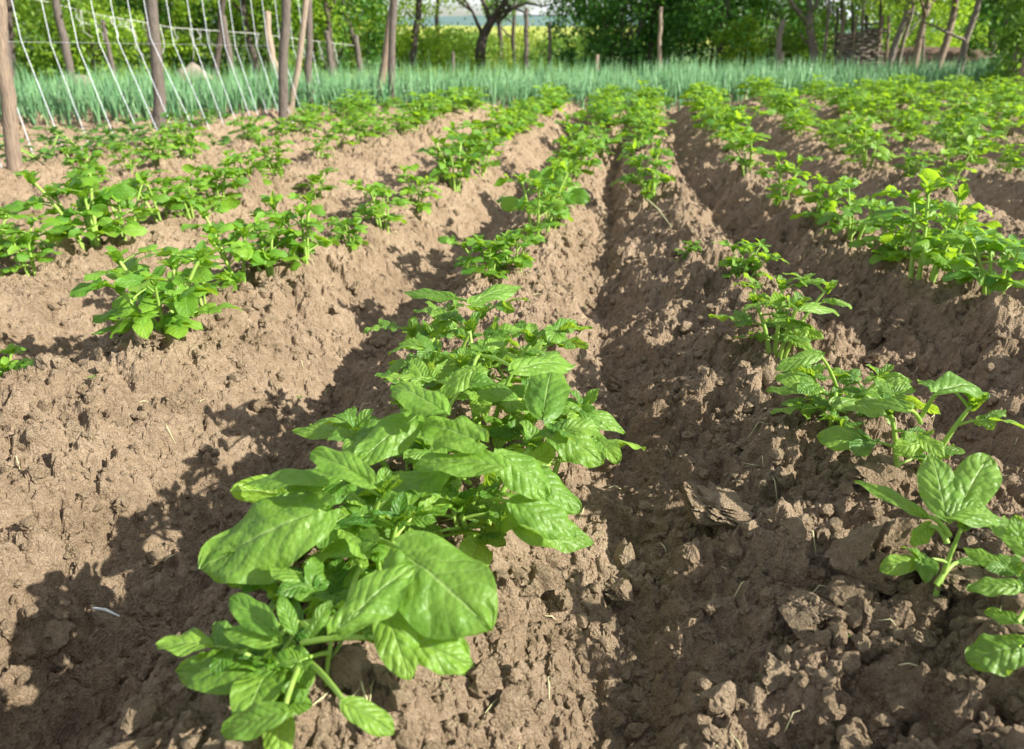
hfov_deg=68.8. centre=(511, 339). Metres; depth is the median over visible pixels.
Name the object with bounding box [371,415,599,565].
potato plant
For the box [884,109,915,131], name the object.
potato plant
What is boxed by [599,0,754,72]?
leafy shrub
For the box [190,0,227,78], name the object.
tree
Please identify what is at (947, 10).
leafy shrub
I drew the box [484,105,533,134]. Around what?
potato plant
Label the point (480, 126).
potato plant
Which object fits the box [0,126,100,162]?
bean plant
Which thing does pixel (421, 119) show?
potato plant
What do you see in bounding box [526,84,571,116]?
potato plant
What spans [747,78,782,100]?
potato plant
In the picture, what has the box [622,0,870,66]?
tree
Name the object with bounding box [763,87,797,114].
potato plant
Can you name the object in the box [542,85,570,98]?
potato plant
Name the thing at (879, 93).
potato plant
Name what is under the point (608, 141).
potato plant
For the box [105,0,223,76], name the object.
leafy shrub
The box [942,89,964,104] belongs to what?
potato plant
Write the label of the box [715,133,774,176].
potato plant
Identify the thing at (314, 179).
potato plant
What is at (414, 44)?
tree
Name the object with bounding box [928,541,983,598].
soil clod
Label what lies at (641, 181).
potato plant
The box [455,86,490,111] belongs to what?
potato plant
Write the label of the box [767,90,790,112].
potato plant
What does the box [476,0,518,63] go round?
tree
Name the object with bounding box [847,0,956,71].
tree
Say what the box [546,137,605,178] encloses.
potato plant
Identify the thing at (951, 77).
potato plant
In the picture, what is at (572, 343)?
potato plant
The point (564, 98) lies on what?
potato plant
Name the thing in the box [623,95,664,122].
potato plant
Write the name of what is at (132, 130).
bean plant
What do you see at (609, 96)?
potato plant
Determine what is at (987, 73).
potato plant
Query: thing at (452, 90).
potato plant
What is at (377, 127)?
potato plant
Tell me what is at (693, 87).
potato plant
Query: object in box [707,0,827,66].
leafy shrub
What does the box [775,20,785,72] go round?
wooden stake
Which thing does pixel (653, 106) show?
potato plant
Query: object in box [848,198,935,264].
potato plant
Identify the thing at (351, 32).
tree
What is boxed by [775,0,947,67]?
leafy shrub
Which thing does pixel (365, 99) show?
potato plant
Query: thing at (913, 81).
potato plant
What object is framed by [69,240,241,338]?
potato plant
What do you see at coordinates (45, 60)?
leafy shrub
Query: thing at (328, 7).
tree
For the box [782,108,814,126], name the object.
potato plant
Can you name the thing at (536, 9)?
sky
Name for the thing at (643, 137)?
potato plant
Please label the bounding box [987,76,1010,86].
potato plant
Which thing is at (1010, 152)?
potato plant
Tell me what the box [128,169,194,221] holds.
potato plant
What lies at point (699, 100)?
potato plant
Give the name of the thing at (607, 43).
leafy shrub
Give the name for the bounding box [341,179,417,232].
potato plant
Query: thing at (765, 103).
potato plant
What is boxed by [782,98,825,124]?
potato plant
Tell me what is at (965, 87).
potato plant
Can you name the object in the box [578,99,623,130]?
potato plant
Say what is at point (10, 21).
tree
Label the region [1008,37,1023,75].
leafy shrub
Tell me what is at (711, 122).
potato plant
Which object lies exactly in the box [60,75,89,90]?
rock
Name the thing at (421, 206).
potato plant
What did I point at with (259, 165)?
potato plant
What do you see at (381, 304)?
soil clod
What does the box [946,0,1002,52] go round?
tree
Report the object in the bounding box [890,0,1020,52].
leafy shrub
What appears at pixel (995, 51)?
leafy shrub
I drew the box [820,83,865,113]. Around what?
potato plant
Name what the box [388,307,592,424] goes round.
potato plant
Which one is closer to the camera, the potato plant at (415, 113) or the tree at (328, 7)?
the potato plant at (415, 113)
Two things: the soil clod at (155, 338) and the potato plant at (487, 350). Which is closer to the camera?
the potato plant at (487, 350)
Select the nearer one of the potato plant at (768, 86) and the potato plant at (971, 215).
the potato plant at (971, 215)
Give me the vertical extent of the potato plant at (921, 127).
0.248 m
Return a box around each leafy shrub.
[11,0,94,83]
[13,0,145,81]
[13,0,169,86]
[15,0,223,74]
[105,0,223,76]
[162,0,296,76]
[202,0,356,77]
[249,0,402,76]
[316,0,423,73]
[364,18,480,72]
[417,18,516,66]
[463,16,581,65]
[508,21,601,67]
[538,0,672,73]
[560,0,713,76]
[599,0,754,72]
[645,0,774,71]
[696,6,773,74]
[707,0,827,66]
[743,21,831,73]
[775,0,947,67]
[819,0,987,64]
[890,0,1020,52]
[964,0,1023,69]
[980,0,1023,90]
[982,0,1023,71]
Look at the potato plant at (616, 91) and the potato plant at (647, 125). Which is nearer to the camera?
the potato plant at (647, 125)
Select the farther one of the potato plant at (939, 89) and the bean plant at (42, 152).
the potato plant at (939, 89)
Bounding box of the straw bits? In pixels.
[14,162,1019,748]
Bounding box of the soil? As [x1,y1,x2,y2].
[0,72,1023,748]
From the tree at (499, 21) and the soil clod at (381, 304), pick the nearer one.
the soil clod at (381, 304)
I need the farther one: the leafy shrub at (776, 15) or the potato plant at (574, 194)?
the leafy shrub at (776, 15)
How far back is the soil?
1.44 m
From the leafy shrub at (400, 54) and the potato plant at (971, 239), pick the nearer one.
the potato plant at (971, 239)
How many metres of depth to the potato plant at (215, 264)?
1.72 m
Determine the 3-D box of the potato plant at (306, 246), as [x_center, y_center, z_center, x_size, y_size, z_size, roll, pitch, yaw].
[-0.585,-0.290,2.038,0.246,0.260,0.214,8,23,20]
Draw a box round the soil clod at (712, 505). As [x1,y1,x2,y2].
[680,481,753,528]
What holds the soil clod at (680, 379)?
on the soil
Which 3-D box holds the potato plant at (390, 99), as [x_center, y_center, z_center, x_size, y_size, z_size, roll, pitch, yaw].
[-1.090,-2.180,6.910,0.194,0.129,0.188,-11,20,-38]
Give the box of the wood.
[16,0,996,51]
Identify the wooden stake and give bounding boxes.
[451,52,454,72]
[523,7,528,74]
[548,22,551,75]
[594,55,598,80]
[657,7,662,71]
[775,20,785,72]
[779,51,784,68]
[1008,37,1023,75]
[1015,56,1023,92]
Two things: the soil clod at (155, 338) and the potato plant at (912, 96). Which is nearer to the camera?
the soil clod at (155, 338)
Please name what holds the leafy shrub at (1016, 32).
on the ground
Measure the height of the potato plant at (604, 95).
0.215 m
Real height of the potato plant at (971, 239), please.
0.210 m
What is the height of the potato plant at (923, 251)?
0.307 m
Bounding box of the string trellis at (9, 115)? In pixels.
[0,0,397,171]
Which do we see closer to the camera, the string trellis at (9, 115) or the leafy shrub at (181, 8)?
the string trellis at (9, 115)
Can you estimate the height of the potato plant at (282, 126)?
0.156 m
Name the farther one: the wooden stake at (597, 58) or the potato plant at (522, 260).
the wooden stake at (597, 58)
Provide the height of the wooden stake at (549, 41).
1.092 m
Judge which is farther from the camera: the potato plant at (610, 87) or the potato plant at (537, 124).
the potato plant at (610, 87)
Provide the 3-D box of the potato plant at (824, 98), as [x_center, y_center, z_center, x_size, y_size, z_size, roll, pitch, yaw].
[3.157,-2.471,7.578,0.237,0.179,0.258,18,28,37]
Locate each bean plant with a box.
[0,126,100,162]
[0,140,62,163]
[28,133,103,152]
[30,125,145,152]
[72,128,146,145]
[96,123,152,141]
[108,123,178,155]
[119,112,201,134]
[134,138,230,157]
[160,110,218,131]
[181,108,230,125]
[194,107,244,121]
[195,133,268,146]
[235,125,299,138]
[288,99,331,111]
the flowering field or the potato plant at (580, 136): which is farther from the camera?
the flowering field
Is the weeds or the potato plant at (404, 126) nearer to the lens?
the potato plant at (404, 126)
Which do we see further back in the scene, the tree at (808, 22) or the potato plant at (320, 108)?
the tree at (808, 22)
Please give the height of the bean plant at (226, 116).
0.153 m
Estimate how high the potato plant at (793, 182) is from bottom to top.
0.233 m
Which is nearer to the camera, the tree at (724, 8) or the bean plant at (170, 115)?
the bean plant at (170, 115)
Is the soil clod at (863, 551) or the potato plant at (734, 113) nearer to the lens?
the soil clod at (863, 551)
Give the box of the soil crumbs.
[0,145,1023,748]
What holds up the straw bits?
on the soil
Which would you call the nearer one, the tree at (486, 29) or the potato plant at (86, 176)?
the potato plant at (86, 176)
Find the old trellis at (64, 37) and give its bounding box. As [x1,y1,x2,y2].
[39,0,362,84]
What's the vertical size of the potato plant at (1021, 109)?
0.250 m
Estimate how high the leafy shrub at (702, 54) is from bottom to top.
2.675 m
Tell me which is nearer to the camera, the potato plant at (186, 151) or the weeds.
the potato plant at (186, 151)
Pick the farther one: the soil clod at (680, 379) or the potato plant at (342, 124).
the potato plant at (342, 124)
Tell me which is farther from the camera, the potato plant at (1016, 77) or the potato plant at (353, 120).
the potato plant at (1016, 77)
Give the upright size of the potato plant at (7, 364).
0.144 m
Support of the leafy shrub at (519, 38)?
on the ground
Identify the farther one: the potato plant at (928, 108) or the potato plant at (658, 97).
the potato plant at (658, 97)
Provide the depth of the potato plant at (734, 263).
1.86 m
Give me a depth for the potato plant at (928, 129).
4.42 m
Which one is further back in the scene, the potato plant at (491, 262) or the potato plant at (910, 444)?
the potato plant at (491, 262)
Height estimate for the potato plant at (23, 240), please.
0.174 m
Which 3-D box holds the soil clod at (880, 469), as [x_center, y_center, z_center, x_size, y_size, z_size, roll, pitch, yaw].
[0.495,0.185,1.028,0.092,0.047,0.064,-10,24,-24]
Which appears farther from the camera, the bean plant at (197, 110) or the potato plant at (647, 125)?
the bean plant at (197, 110)
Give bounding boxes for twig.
[92,607,119,616]
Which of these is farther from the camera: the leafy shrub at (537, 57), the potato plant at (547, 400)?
the leafy shrub at (537, 57)
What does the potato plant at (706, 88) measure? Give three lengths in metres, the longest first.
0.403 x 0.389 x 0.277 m
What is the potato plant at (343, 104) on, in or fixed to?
on the soil
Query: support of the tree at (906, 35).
on the ground
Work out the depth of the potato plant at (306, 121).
5.05 m
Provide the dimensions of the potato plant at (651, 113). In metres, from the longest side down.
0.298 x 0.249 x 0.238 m
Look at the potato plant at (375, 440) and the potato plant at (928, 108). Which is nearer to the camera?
the potato plant at (375, 440)
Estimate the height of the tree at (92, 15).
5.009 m
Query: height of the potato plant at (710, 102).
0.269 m
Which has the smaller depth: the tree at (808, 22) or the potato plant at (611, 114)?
the potato plant at (611, 114)
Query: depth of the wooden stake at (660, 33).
12.03 m
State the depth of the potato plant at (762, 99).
7.23 m
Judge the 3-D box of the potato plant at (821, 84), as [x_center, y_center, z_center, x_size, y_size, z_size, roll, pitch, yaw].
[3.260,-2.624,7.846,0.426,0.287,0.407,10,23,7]
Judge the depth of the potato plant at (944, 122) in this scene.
4.10 m
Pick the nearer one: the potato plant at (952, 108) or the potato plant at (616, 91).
the potato plant at (952, 108)
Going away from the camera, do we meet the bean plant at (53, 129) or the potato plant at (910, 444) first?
the potato plant at (910, 444)
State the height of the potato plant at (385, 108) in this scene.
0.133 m
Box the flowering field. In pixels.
[353,25,904,46]
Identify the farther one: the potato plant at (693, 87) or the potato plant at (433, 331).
the potato plant at (693, 87)
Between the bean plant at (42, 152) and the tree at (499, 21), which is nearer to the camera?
the bean plant at (42, 152)
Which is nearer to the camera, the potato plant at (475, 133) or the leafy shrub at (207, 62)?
the potato plant at (475, 133)
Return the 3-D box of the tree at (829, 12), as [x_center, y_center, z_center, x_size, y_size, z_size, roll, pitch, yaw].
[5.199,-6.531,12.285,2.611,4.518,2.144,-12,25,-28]
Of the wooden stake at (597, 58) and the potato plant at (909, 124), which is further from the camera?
the wooden stake at (597, 58)
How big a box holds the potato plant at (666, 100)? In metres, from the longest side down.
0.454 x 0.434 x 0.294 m
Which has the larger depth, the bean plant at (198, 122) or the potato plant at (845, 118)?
the bean plant at (198, 122)
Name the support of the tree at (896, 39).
on the ground
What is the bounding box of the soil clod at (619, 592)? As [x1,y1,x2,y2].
[604,578,634,607]
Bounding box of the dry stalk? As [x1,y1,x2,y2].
[646,198,671,226]
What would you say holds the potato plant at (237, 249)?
on the soil
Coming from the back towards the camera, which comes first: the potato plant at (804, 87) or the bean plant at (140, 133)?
the potato plant at (804, 87)
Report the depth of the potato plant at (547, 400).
1.06 m
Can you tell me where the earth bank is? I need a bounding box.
[862,46,1001,70]
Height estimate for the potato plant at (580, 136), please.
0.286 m
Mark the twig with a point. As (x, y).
(105, 610)
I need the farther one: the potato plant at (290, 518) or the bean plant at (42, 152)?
the bean plant at (42, 152)
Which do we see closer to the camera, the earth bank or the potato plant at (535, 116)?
the potato plant at (535, 116)
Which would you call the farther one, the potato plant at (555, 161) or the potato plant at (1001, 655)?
the potato plant at (555, 161)
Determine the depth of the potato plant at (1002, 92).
6.25 m
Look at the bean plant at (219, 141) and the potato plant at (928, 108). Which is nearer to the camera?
the bean plant at (219, 141)
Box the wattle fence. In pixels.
[833,0,889,73]
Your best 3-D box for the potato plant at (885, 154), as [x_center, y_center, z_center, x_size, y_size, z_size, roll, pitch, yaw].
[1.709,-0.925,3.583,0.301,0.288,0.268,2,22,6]
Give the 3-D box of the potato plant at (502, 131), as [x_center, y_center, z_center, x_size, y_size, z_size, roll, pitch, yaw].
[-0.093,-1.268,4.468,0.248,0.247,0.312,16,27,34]
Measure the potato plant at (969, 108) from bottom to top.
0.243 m
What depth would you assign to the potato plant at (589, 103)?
5.70 m
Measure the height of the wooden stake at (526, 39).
1.314 m
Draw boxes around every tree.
[6,0,118,80]
[12,0,162,59]
[34,0,117,74]
[105,0,314,64]
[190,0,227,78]
[202,0,312,77]
[203,0,458,71]
[242,0,423,69]
[291,0,381,77]
[365,0,446,70]
[384,0,468,65]
[456,0,540,65]
[457,0,578,68]
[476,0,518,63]
[549,0,803,73]
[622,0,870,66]
[656,0,784,61]
[765,0,853,68]
[774,0,894,71]
[843,0,981,85]
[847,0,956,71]
[858,0,949,66]
[867,0,965,68]
[885,0,962,67]
[934,0,958,69]
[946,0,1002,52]
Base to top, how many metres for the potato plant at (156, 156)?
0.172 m
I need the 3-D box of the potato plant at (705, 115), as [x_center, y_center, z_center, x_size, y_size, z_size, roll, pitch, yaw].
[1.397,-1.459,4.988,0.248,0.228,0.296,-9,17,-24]
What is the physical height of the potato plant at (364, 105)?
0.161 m
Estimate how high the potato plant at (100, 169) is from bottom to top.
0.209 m
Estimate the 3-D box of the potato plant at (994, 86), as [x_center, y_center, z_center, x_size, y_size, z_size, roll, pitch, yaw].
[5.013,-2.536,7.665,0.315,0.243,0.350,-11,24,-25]
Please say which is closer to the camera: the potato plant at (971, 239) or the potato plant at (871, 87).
the potato plant at (971, 239)
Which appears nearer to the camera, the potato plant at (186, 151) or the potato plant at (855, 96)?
the potato plant at (186, 151)
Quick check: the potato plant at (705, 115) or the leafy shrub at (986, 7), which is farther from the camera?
the leafy shrub at (986, 7)
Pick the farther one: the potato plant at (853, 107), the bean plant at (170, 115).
the potato plant at (853, 107)
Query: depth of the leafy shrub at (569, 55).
14.98 m
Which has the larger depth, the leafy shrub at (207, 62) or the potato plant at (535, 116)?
the leafy shrub at (207, 62)
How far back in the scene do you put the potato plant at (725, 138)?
4.15 m
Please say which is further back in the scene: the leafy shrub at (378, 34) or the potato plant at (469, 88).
the leafy shrub at (378, 34)
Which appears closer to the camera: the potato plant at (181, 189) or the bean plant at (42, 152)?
the potato plant at (181, 189)
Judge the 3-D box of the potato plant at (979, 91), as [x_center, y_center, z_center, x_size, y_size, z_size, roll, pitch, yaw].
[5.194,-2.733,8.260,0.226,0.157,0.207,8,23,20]
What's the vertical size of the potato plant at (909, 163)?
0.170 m
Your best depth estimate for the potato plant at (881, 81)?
7.75 m
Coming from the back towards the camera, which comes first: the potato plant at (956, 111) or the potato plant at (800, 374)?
the potato plant at (956, 111)
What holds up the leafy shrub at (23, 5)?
on the ground
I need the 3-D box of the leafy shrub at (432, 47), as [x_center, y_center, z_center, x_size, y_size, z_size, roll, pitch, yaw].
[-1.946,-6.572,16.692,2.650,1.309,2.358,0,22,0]
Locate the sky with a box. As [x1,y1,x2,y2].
[37,0,945,22]
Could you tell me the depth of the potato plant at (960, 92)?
6.95 m
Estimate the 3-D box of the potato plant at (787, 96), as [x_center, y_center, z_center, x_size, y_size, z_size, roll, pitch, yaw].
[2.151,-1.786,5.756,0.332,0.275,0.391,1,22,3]
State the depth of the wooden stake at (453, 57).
13.11 m
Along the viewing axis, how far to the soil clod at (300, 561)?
0.83 m
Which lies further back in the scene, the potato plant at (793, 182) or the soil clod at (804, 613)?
the potato plant at (793, 182)
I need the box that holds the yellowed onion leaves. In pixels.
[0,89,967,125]
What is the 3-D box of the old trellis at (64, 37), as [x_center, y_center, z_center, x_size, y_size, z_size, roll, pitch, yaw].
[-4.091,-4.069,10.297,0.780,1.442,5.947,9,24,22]
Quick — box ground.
[15,24,1002,91]
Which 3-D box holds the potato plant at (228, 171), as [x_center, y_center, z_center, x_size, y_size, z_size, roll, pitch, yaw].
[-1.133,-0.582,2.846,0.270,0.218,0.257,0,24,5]
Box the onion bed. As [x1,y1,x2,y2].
[0,51,1016,125]
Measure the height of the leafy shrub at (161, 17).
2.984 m
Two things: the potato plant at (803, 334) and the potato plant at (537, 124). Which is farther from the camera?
the potato plant at (537, 124)
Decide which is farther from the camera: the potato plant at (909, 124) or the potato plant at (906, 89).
the potato plant at (906, 89)
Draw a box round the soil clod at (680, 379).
[665,375,694,384]
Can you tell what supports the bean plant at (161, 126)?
on the soil
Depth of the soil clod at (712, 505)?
1.08 m
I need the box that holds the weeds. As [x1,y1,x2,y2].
[26,57,908,90]
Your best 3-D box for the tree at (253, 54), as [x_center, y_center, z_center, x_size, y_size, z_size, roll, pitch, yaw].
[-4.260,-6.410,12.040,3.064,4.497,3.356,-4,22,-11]
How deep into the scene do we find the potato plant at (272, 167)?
3.36 m
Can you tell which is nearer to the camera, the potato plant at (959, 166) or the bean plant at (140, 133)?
the potato plant at (959, 166)
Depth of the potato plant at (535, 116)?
5.52 m
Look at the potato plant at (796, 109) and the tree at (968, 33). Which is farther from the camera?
the tree at (968, 33)
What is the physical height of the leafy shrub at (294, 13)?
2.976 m
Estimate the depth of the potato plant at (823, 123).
4.72 m
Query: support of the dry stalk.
on the soil
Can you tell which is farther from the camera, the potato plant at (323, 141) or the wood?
the wood
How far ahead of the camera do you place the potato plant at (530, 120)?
4.99 m
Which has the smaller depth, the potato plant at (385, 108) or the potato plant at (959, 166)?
the potato plant at (959, 166)
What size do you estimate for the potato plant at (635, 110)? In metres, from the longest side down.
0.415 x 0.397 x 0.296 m
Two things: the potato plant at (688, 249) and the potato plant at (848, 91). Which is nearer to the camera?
the potato plant at (688, 249)
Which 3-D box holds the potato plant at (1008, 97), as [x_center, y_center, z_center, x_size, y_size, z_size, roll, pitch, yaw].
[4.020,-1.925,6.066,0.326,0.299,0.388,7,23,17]
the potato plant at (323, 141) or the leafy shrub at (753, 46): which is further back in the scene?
the leafy shrub at (753, 46)
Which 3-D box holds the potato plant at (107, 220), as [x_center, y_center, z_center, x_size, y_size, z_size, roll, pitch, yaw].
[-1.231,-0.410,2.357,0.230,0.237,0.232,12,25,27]
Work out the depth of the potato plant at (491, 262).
1.89 m
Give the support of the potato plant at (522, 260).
on the soil
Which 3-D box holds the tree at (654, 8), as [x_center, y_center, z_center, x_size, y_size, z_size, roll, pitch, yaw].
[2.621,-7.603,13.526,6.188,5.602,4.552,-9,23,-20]
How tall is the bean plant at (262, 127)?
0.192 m
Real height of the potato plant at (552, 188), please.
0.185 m
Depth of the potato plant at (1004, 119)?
4.82 m
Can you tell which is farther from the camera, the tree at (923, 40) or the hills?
the hills
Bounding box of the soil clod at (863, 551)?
[824,516,930,596]
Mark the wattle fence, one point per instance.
(863, 42)
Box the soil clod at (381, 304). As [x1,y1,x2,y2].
[375,298,385,309]
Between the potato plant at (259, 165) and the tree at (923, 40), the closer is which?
the potato plant at (259, 165)
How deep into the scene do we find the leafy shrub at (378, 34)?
14.48 m
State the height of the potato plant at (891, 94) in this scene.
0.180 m
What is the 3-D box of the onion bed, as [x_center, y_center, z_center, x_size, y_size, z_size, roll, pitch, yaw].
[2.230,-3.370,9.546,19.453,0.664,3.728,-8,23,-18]
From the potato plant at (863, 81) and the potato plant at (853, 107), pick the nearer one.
the potato plant at (853, 107)
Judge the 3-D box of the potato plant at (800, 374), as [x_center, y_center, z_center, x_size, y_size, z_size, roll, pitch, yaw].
[0.499,0.081,1.185,0.236,0.156,0.253,-14,26,-31]
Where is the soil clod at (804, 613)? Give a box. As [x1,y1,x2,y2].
[775,586,849,638]
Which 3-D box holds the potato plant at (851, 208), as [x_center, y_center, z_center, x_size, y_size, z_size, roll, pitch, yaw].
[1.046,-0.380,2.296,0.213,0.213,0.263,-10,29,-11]
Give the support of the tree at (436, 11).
on the ground
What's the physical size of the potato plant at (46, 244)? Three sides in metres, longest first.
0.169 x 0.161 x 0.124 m
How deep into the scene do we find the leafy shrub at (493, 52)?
19.39 m
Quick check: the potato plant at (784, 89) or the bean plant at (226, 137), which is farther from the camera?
the potato plant at (784, 89)
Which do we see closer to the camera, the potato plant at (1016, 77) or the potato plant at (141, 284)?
the potato plant at (141, 284)
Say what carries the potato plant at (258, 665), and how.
on the soil
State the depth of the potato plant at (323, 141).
3.85 m
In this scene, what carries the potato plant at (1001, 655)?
on the soil
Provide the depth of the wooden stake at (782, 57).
11.78 m
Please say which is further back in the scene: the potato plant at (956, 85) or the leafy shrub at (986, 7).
the leafy shrub at (986, 7)
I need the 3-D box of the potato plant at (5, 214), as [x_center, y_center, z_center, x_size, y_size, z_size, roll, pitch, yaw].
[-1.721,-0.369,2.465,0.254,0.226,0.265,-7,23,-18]
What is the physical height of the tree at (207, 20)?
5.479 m
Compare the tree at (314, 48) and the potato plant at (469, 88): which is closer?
the potato plant at (469, 88)
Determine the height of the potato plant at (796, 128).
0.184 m
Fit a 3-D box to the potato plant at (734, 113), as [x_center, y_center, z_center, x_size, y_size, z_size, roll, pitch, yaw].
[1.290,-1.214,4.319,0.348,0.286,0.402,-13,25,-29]
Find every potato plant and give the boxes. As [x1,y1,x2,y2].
[0,204,33,252]
[0,215,66,276]
[0,343,33,377]
[4,157,147,251]
[32,235,67,252]
[59,145,116,191]
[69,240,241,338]
[74,171,169,240]
[96,142,143,173]
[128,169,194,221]
[136,135,176,165]
[150,176,213,219]
[151,122,209,159]
[156,557,473,748]
[161,261,234,312]
[176,153,251,207]
[180,197,287,290]
[198,446,440,611]
[209,207,306,275]
[217,147,273,184]
[224,486,497,679]
[226,115,271,139]
[247,133,294,177]
[252,189,339,270]
[267,114,299,135]
[285,107,322,133]
[291,167,338,198]
[292,358,495,490]
[298,103,336,125]
[302,133,333,158]
[316,117,362,148]
[325,212,368,250]
[326,96,358,118]
[331,110,383,142]
[340,89,377,111]
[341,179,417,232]
[351,100,375,115]
[362,284,530,370]
[363,110,401,136]
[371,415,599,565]
[377,98,395,110]
[382,96,403,106]
[383,109,417,133]
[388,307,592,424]
[392,97,432,129]
[397,163,441,214]
[404,91,451,118]
[404,108,430,121]
[415,134,487,193]
[425,85,470,112]
[425,94,454,117]
[437,234,514,279]
[442,120,499,163]
[450,129,508,176]
[450,320,588,398]
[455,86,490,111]
[458,86,482,107]
[471,106,521,142]
[472,351,645,492]
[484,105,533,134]
[484,221,548,272]
[494,158,589,244]
[495,106,535,132]
[500,99,544,125]
[506,98,544,127]
[516,178,584,228]
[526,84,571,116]
[527,156,585,204]
[531,98,555,116]
[536,82,574,104]
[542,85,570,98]
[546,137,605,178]
[551,109,605,156]
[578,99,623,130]
[581,127,621,159]
[586,99,618,117]
[588,84,631,113]
[589,84,624,102]
[589,92,622,108]
[590,89,619,103]
[600,109,616,123]
[604,97,660,137]
[611,137,675,200]
[621,128,655,152]
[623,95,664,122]
[624,79,673,107]
[627,110,668,141]
[628,107,675,137]
[637,99,659,115]
[651,94,664,106]
[674,240,703,261]
[678,83,727,112]
[683,81,717,99]
[688,89,728,120]
[688,93,730,121]
[692,104,723,130]
[697,102,745,139]
[699,103,730,131]
[707,104,776,143]
[708,272,851,359]
[711,238,788,283]
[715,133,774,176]
[717,125,746,151]
[736,75,771,97]
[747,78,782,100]
[752,88,770,101]
[753,151,822,205]
[760,87,791,106]
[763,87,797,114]
[765,89,815,121]
[766,349,940,449]
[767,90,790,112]
[778,109,814,136]
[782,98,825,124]
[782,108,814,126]
[789,173,860,227]
[797,79,818,95]
[800,74,836,99]
[806,117,839,138]
[810,87,837,101]
[815,122,855,147]
[817,175,894,241]
[817,371,1023,467]
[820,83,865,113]
[828,108,874,155]
[830,86,864,103]
[832,114,903,168]
[839,91,891,120]
[839,95,870,115]
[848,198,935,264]
[852,78,872,91]
[854,453,1008,596]
[858,95,904,124]
[860,83,884,95]
[867,79,900,96]
[869,86,896,96]
[870,168,1002,283]
[882,90,902,100]
[883,80,920,106]
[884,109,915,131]
[885,102,934,134]
[886,109,934,141]
[888,74,925,91]
[888,147,933,177]
[894,74,927,92]
[905,93,930,109]
[913,93,946,111]
[915,81,947,98]
[918,97,945,117]
[920,135,988,188]
[924,120,952,145]
[925,80,963,99]
[925,110,974,148]
[928,198,1004,260]
[934,93,1002,126]
[935,116,1019,163]
[938,225,1023,294]
[941,103,963,119]
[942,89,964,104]
[944,74,974,90]
[946,89,975,105]
[949,79,970,91]
[956,98,1002,126]
[957,79,981,95]
[964,515,1023,676]
[965,88,994,107]
[971,86,988,95]
[975,77,1009,97]
[976,101,1023,136]
[978,71,1002,85]
[982,80,1013,94]
[982,84,1023,117]
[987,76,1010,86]
[991,88,1023,112]
[992,143,1023,173]
[999,82,1020,101]
[1002,75,1023,91]
[1015,104,1023,138]
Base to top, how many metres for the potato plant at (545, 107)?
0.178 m
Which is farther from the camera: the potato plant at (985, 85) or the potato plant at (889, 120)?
the potato plant at (985, 85)
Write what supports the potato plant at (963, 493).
on the soil
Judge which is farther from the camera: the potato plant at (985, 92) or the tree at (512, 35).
the tree at (512, 35)
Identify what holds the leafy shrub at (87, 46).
on the ground
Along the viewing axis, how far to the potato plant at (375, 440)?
0.89 m
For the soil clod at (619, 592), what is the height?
0.041 m
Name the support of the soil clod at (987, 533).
on the soil
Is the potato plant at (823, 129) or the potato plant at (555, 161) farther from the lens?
the potato plant at (823, 129)
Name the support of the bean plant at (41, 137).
on the soil
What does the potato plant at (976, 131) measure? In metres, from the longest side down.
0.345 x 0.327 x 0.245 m
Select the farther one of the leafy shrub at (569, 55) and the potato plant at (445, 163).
the leafy shrub at (569, 55)
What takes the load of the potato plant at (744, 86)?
on the soil
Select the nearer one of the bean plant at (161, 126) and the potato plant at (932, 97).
the bean plant at (161, 126)
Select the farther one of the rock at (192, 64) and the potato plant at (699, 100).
the rock at (192, 64)
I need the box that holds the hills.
[214,15,981,38]
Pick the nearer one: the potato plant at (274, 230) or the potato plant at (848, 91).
the potato plant at (274, 230)
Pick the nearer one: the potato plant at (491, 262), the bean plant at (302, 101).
the potato plant at (491, 262)
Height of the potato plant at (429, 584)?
0.159 m
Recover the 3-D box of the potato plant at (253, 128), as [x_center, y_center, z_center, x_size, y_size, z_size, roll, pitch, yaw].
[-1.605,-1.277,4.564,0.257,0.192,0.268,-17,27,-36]
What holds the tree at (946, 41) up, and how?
on the ground
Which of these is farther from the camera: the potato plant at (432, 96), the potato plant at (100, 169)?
the potato plant at (432, 96)
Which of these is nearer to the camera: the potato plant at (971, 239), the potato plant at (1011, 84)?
the potato plant at (971, 239)
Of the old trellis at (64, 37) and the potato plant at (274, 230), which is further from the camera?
the old trellis at (64, 37)
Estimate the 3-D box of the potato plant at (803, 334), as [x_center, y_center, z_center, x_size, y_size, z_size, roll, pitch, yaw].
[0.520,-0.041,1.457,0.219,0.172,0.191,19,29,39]
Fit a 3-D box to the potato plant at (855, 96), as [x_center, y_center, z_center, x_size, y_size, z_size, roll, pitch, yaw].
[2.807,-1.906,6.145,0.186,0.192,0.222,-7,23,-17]
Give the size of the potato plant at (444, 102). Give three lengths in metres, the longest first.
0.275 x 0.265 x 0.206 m
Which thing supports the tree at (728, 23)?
on the ground
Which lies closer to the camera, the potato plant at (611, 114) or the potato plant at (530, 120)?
the potato plant at (530, 120)
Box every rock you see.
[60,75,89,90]
[175,62,212,83]
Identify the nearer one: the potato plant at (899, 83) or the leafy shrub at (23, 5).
the potato plant at (899, 83)
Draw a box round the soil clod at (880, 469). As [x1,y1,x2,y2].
[840,453,905,490]
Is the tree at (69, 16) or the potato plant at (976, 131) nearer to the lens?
the potato plant at (976, 131)

